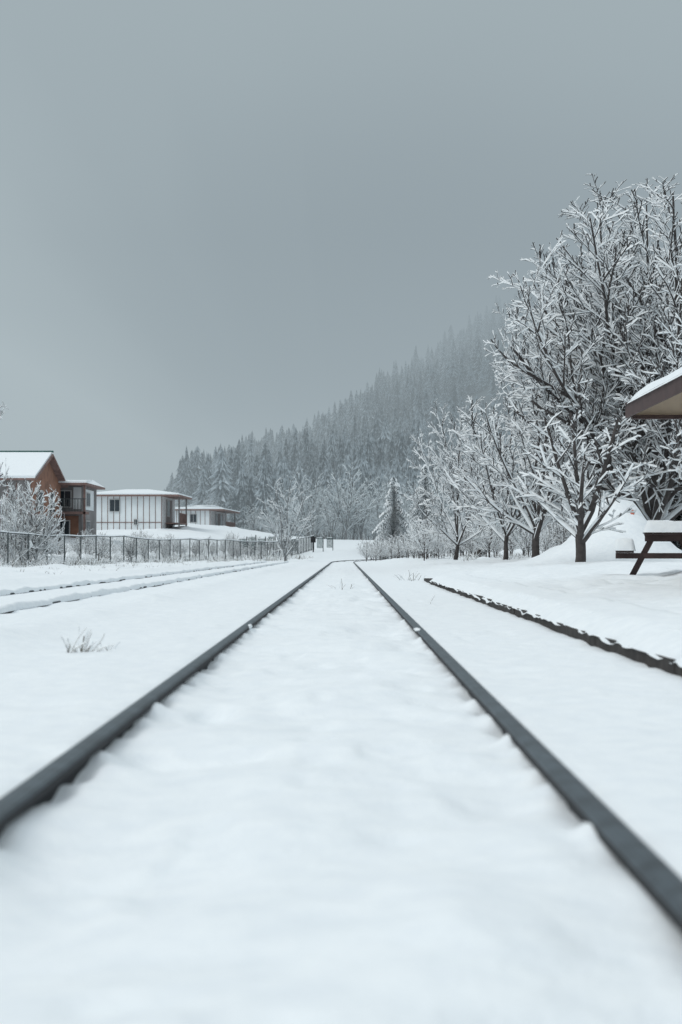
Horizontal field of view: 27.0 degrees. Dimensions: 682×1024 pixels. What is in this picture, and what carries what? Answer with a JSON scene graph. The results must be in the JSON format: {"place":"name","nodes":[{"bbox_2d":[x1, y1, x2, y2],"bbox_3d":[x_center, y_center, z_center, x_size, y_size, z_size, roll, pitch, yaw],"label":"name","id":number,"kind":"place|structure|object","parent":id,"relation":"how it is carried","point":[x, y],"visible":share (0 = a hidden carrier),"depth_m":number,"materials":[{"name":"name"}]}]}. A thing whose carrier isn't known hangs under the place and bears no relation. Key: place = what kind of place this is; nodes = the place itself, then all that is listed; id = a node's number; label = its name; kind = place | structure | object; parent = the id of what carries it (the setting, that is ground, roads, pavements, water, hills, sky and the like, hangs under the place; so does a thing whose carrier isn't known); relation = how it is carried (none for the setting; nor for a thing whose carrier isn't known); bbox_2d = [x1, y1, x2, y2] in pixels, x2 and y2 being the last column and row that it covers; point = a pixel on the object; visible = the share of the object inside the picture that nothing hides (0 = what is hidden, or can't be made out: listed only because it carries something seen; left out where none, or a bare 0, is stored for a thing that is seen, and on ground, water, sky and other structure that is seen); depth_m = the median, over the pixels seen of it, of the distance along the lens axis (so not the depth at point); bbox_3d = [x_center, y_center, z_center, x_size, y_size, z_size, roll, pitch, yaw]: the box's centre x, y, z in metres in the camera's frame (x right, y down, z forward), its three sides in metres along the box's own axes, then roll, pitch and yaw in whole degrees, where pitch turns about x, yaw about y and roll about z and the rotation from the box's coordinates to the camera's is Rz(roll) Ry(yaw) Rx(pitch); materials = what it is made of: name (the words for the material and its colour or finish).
{"place":"outdoors","nodes":[
{"label":"outdoors","id":0,"kind":"place"},
{"bbox_2d":[226,521,234,526],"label":"balcony railing","id":1,"kind":"object","parent":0,"point":[230,524],"visible":0.6,"depth_m":192.34,"materials":[{"name":"grey metal"}]},
{"bbox_2d":[0,498,681,1023],"bbox_3d":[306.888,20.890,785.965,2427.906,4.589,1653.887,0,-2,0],"label":"snow ground","id":2,"kind":"structure","parent":0,"point":[316,800],"depth_m":4.03,"materials":[{"name":"white snow"}]},
{"bbox_2d":[0,401,8,501],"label":"bare tree","id":3,"kind":"object","parent":2,"relation":"on","point":[6,473],"visible":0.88,"depth_m":70.89,"materials":[{"name":"white plant"}]},
{"bbox_2d":[0,495,37,561],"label":"snowy shrub","id":4,"kind":"object","parent":2,"relation":"on","point":[4,520],"visible":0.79,"depth_m":63.85,"materials":[{"name":"white plant"}]},
{"bbox_2d":[0,480,59,538],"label":"walls","id":5,"kind":"structure","parent":2,"relation":"on","point":[3,488],"depth_m":96.14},
{"bbox_2d":[0,452,51,477],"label":"roof snow","id":6,"kind":"structure","parent":5,"relation":"on","point":[25,464],"depth_m":98.40,"materials":[{"name":"white snow"}]},
{"bbox_2d":[0,451,53,452],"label":"ridge cap","id":7,"kind":"object","parent":6,"relation":"on","point":[27,451],"visible":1,"depth_m":101.11,"materials":[{"name":"metal"}]},
{"bbox_2d":[0,454,52,479],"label":"roof deck","id":8,"kind":"structure","parent":5,"relation":"on","point":[43,468],"depth_m":95.97,"materials":[{"name":"brown wood"}]},
{"bbox_2d":[31,479,60,517],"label":"side siding","id":9,"kind":"object","parent":5,"relation":"attached to","point":[44,486],"visible":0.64,"depth_m":101.07,"materials":[{"name":"brown wood"}]},
{"bbox_2d":[38,463,57,483],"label":"gable","id":10,"kind":"structure","parent":5,"relation":"on","point":[48,474],"depth_m":101.94,"materials":[{"name":"brown wood"}]},
{"bbox_2d":[49,454,67,487],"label":"roof deck","id":11,"kind":"structure","parent":5,"relation":"on","point":[56,469],"depth_m":103.75,"materials":[{"name":"brown wood"}]},
{"bbox_2d":[0,475,65,564],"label":"snowy shrub","id":12,"kind":"object","parent":2,"relation":"on","point":[30,523],"visible":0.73,"depth_m":65.82,"materials":[{"name":"white plant"}]},
{"bbox_2d":[61,486,96,538],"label":"walls","id":13,"kind":"structure","parent":2,"relation":"on","point":[91,516],"depth_m":107.14,"materials":[{"name":"grey wood"}]},
{"bbox_2d":[61,490,71,507],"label":"window frame","id":14,"kind":"object","parent":13,"relation":"attached to","point":[64,506],"visible":0.43,"depth_m":107.01,"materials":[{"name":"black metal"}]},
{"bbox_2d":[61,491,63,505],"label":"window glass","id":15,"kind":"object","parent":14,"relation":"attached to","point":[62,496],"visible":0.43,"depth_m":107.00,"materials":[{"name":"black glass"}]},
{"bbox_2d":[65,491,70,505],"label":"window glass","id":16,"kind":"object","parent":14,"relation":"attached to","point":[67,495],"visible":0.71,"depth_m":107.00,"materials":[{"name":"black glass"}]},
{"bbox_2d":[61,516,78,538],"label":"siding","id":17,"kind":"object","parent":13,"relation":"attached to","point":[74,525],"visible":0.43,"depth_m":107.02,"materials":[{"name":"brown wood"}]},
{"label":"window","id":18,"kind":"object","parent":17,"relation":"attached to","visible":0},
{"bbox_2d":[65,521,68,533],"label":"window glass","id":19,"kind":"object","parent":18,"relation":"attached to","point":[66,527],"visible":0.64,"depth_m":106.93,"materials":[{"name":"black glass"}]},
{"bbox_2d":[60,512,88,513],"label":"balcony deck","id":20,"kind":"structure","parent":13,"relation":"attached to","point":[74,513],"depth_m":105.69,"materials":[{"name":"brown wood"}]},
{"bbox_2d":[73,487,80,508],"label":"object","id":21,"kind":"object","parent":13,"relation":"attached to","point":[76,494],"visible":0.36,"depth_m":107.08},
{"bbox_2d":[58,483,104,489],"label":"roof fascia","id":22,"kind":"structure","parent":13,"relation":"attached to","point":[89,485],"depth_m":106.44,"materials":[{"name":"brown wood"}]},
{"bbox_2d":[58,480,104,487],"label":"roof snow","id":23,"kind":"structure","parent":13,"relation":"on","point":[93,482],"depth_m":106.75,"materials":[{"name":"white snow"}]},
{"bbox_2d":[86,489,93,510],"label":"side panel","id":24,"kind":"object","parent":13,"relation":"attached to","point":[91,507],"visible":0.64,"depth_m":110.62,"materials":[{"name":"white paint"}]},
{"bbox_2d":[83,485,85,537],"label":"balcony posts","id":25,"kind":"object","parent":2,"relation":"on","point":[84,506],"visible":0.32,"depth_m":105.72,"materials":[{"name":"brown wood"}]},
{"bbox_2d":[61,627,120,652],"bbox_3d":[-1.686,0.867,9.564,0.368,0.200,0.572,0,-2,0],"label":"weed clump","id":26,"kind":"object","parent":2,"relation":"on","point":[73,648],"visible":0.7,"depth_m":9.48,"materials":[{"name":"grey plant"}]},
{"bbox_2d":[84,551,111,557],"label":"snowy shrub","id":27,"kind":"object","parent":2,"relation":"on","point":[94,554],"visible":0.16,"depth_m":83.78,"materials":[{"name":"white plant"}]},
{"bbox_2d":[96,496,165,529],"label":"walls","id":28,"kind":"structure","parent":2,"relation":"on","point":[134,511],"depth_m":150.24,"materials":[{"name":"white paint"}]},
{"bbox_2d":[109,499,119,511],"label":"window frame","id":29,"kind":"object","parent":28,"relation":"attached to","point":[114,505],"visible":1,"depth_m":150.22,"materials":[{"name":"white wood"}]},
{"bbox_2d":[110,500,113,510],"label":"window glass","id":30,"kind":"object","parent":29,"relation":"attached to","point":[111,505],"visible":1,"depth_m":150.21,"materials":[{"name":"black glass"}]},
{"bbox_2d":[115,500,118,510],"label":"window glass","id":31,"kind":"object","parent":29,"relation":"attached to","point":[116,505],"visible":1,"depth_m":150.19,"materials":[{"name":"black glass"}]},
{"bbox_2d":[101,496,161,529],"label":"wall battens","id":32,"kind":"object","parent":28,"relation":"attached to","point":[131,512],"depth_m":150.19,"materials":[{"name":"brown wood"}]},
{"bbox_2d":[96,522,161,522],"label":"floor bands","id":33,"kind":"object","parent":32,"relation":"attached to","point":[128,522],"visible":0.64,"depth_m":150.16,"materials":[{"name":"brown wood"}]},
{"bbox_2d":[97,494,191,499],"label":"roof fascia","id":34,"kind":"structure","parent":28,"relation":"attached to","point":[175,496],"depth_m":149.83,"materials":[{"name":"brown wood"}]},
{"bbox_2d":[97,489,191,497],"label":"roof snow","id":35,"kind":"structure","parent":28,"relation":"on","point":[137,491],"depth_m":150.72,"materials":[{"name":"white snow"}]},
{"bbox_2d":[165,497,174,527],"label":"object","id":36,"kind":"object","parent":28,"relation":"attached to","point":[171,519],"visible":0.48,"depth_m":156.40,"materials":[{"name":"wood"}]},
{"bbox_2d":[166,523,186,524],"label":"balcony deck","id":37,"kind":"structure","parent":28,"relation":"attached to","point":[176,523],"depth_m":155.03,"materials":[{"name":"wood"}]},
{"bbox_2d":[179,513,186,523],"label":"balcony railing","id":38,"kind":"object","parent":37,"relation":"on","point":[182,517],"visible":1,"depth_m":154.62,"materials":[{"name":"brown wood"}]},
{"bbox_2d":[0,561,288,613],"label":"railway siding","id":39,"kind":"object","parent":2,"relation":"on","point":[21,605],"visible":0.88,"depth_m":25.03,"materials":[{"name":"metal"}]},
{"bbox_2d":[0,530,313,565],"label":"chain link fence","id":40,"kind":"object","parent":2,"relation":"on","point":[95,537],"visible":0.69,"depth_m":81.97,"materials":[{"name":"grey metal"}]},
{"bbox_2d":[178,497,186,528],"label":"balcony posts","id":41,"kind":"object","parent":2,"relation":"on","point":[179,511],"visible":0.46,"depth_m":152.32,"materials":[{"name":"brown wood"}]},
{"bbox_2d":[175,511,226,524],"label":"walls","id":42,"kind":"structure","parent":2,"relation":"on","point":[205,517],"depth_m":185.24,"materials":[{"name":"white paint"}]},
{"bbox_2d":[176,511,209,524],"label":"wall battens","id":43,"kind":"object","parent":42,"relation":"attached to","point":[195,513],"depth_m":185.17,"materials":[{"name":"wood"}]},
{"bbox_2d":[175,509,239,513],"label":"roof fascia","id":44,"kind":"structure","parent":42,"relation":"attached to","point":[224,510],"depth_m":185.06,"materials":[{"name":"brown wood"}]},
{"bbox_2d":[175,505,239,511],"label":"roof snow","id":45,"kind":"structure","parent":42,"relation":"on","point":[202,507],"depth_m":186.12,"materials":[{"name":"white snow"}]},
{"bbox_2d":[214,511,224,525],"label":"side battens","id":46,"kind":"object","parent":42,"relation":"attached to","point":[223,518],"visible":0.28,"depth_m":196.25,"materials":[{"name":"wood"}]},
{"bbox_2d":[218,514,222,525],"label":"side sheathing","id":47,"kind":"object","parent":42,"relation":"attached to","point":[219,519],"visible":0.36,"depth_m":192.69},
{"bbox_2d":[0,551,540,574],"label":"roadside weeds","id":48,"kind":"object","parent":2,"relation":"on","point":[209,559],"visible":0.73,"depth_m":78.56,"materials":[{"name":"white plant"}]},
{"bbox_2d":[239,535,332,554],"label":"fence","id":49,"kind":"object","parent":2,"relation":"on","point":[320,542],"visible":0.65,"depth_m":126.97,"materials":[{"name":"grey metal"}]},
{"bbox_2d":[257,475,317,560],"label":"bare tree","id":50,"kind":"object","parent":2,"relation":"on","point":[286,535],"visible":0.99,"depth_m":104.78,"materials":[{"name":"white plant"}]},
{"bbox_2d":[0,509,584,561],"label":"undergrowth brush","id":51,"kind":"object","parent":2,"relation":"on","point":[552,534],"visible":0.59,"depth_m":84.19,"materials":[{"name":"grey plant"}]},
{"bbox_2d":[311,536,315,551],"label":"crossing sign","id":52,"kind":"object","parent":2,"relation":"on","point":[313,539],"visible":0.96,"depth_m":139.91,"materials":[{"name":"black metal"}]},
{"bbox_2d":[326,578,354,588],"bbox_3d":[0.102,1.378,27.169,0.349,0.234,0.747,-2,-2,45],"label":"weed clump","id":53,"kind":"object","parent":2,"relation":"on","point":[342,585],"visible":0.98,"depth_m":27.05,"materials":[{"name":"grey plant"}]},
{"bbox_2d":[175,461,505,539],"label":"distant thicket","id":54,"kind":"object","parent":2,"relation":"on","point":[353,517],"visible":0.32,"depth_m":196.53,"materials":[{"name":"grey plant"}]},
{"bbox_2d":[0,559,681,931],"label":"railway track","id":55,"kind":"structure","parent":2,"relation":"on","point":[650,871],"depth_m":4.26,"materials":[{"name":"metal"}]},
{"bbox_2d":[372,476,411,558],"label":"snowy conifer","id":56,"kind":"object","parent":2,"relation":"on","point":[392,521],"visible":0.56,"depth_m":149.41,"materials":[{"name":"grey plant"}]},
{"bbox_2d":[394,569,434,603],"bbox_3d":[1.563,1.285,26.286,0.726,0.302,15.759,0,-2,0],"label":"weed clump","id":57,"kind":"object","parent":2,"relation":"on","point":[413,578],"visible":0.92,"depth_m":33.85,"materials":[{"name":"grey plant"}]},
{"bbox_2d":[409,464,441,534],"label":"snowy conifer","id":58,"kind":"object","parent":2,"relation":"on","point":[425,483],"visible":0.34,"depth_m":174.70,"materials":[{"name":"grey plant"}]},
{"bbox_2d":[404,398,517,559],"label":"bare tree","id":59,"kind":"object","parent":2,"relation":"on","point":[455,526],"visible":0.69,"depth_m":67.83,"materials":[{"name":"white plant"}]},
{"bbox_2d":[422,395,513,556],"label":"bare tree","id":60,"kind":"object","parent":2,"relation":"on","point":[450,497],"visible":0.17,"depth_m":79.94,"materials":[{"name":"grey plant"}]},
{"bbox_2d":[437,396,579,559],"bbox_3d":[6.851,-1.343,56.906,5.865,6.895,5.418,0,-2,0],"label":"bare tree","id":61,"kind":"object","parent":2,"relation":"on","point":[475,496],"visible":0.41,"depth_m":56.97,"materials":[{"name":"white plant"}]},
{"bbox_2d":[452,371,609,557],"bbox_3d":[6.641,-1.514,49.701,5.565,6.901,5.210,0,-2,0],"label":"bare tree","id":62,"kind":"object","parent":2,"relation":"on","point":[535,522],"visible":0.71,"depth_m":49.61,"materials":[{"name":"white plant"}]},
{"bbox_2d":[424,574,681,676],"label":"platform edge","id":63,"kind":"object","parent":2,"relation":"on","point":[638,633],"visible":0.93,"depth_m":11.15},
{"bbox_2d":[492,251,634,511],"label":"bare tree","id":64,"kind":"object","parent":2,"relation":"on","point":[589,497],"visible":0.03,"depth_m":65.46,"materials":[{"name":"white plant"}]},
{"bbox_2d":[508,407,646,561],"bbox_3d":[6.732,-0.691,39.985,3.876,4.547,3.892,0,-2,0],"label":"bare tree","id":65,"kind":"object","parent":2,"relation":"on","point":[579,519],"visible":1,"depth_m":39.79,"materials":[{"name":"white plant"}]},
{"bbox_2d":[483,173,681,520],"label":"bare tree","id":66,"kind":"object","parent":2,"relation":"on","point":[616,369],"visible":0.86,"depth_m":49.63,"materials":[{"name":"white plant"}]},
{"bbox_2d":[602,244,681,518],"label":"bare tree","id":67,"kind":"object","parent":2,"relation":"on","point":[675,500],"visible":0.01,"depth_m":59.28,"materials":[{"name":"grey plant"}]},
{"bbox_2d":[613,520,681,574],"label":"picnic table","id":68,"kind":"object","parent":2,"relation":"on","point":[659,530],"visible":0.99,"depth_m":23.60,"materials":[{"name":"brown paint"}]},
{"bbox_2d":[625,367,681,418],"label":"picnic shelter","id":69,"kind":"object","parent":2,"relation":"on","point":[660,398],"visible":1,"depth_m":21.07,"materials":[{"name":"brown wood"}]},
{"bbox_2d":[665,478,681,549],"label":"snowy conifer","id":70,"kind":"object","parent":2,"relation":"on","point":[676,543],"visible":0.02,"depth_m":69.19,"materials":[{"name":"grey plant"}]},
{"bbox_2d":[0,0,681,491],"label":"sky","id":71,"kind":"structure","parent":0,"point":[220,220],"materials":[{"name":"grey"}]},
{"bbox_2d":[175,274,664,539],"bbox_3d":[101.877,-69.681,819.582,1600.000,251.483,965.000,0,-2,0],"label":"mountain","id":72,"kind":"structure","parent":0,"point":[483,393],"depth_m":631.78,"materials":[{"name":"white snow"}]},
{"bbox_2d":[164,218,681,539],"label":"mountain forest","id":73,"kind":"object","parent":72,"relation":"on","point":[368,432],"visible":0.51,"depth_m":531.09,"materials":[{"name":"grey plant"}]},
{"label":"side window frame","id":74,"kind":"object","parent":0,"visible":0},
{"bbox_2d":[167,501,169,515],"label":"side window glass","id":75,"kind":"object","parent":74,"relation":"attached to","point":[168,509],"visible":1,"depth_m":153.89,"materials":[{"name":"grey glass"}]},
{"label":"side window frame","id":76,"kind":"object","parent":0,"visible":0},
{"bbox_2d":[38,492,42,509],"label":"side window glass","id":77,"kind":"object","parent":76,"relation":"attached to","point":[40,494],"visible":0.29,"depth_m":98.74,"materials":[{"name":"grey glass"}]},
{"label":"side window frame","id":78,"kind":"object","parent":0,"visible":0},
{"bbox_2d":[87,493,89,505],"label":"side window glass","id":79,"kind":"object","parent":78,"relation":"attached to","point":[88,499],"visible":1,"depth_m":108.92,"materials":[{"name":"grey glass"}]},
{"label":"side window frame","id":80,"kind":"object","parent":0,"visible":0},
{"bbox_2d":[87,522,89,538],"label":"side window glass","id":81,"kind":"object","parent":80,"relation":"attached to","point":[88,523],"visible":0.57,"depth_m":108.92,"materials":[{"name":"grey glass"}]}
]}

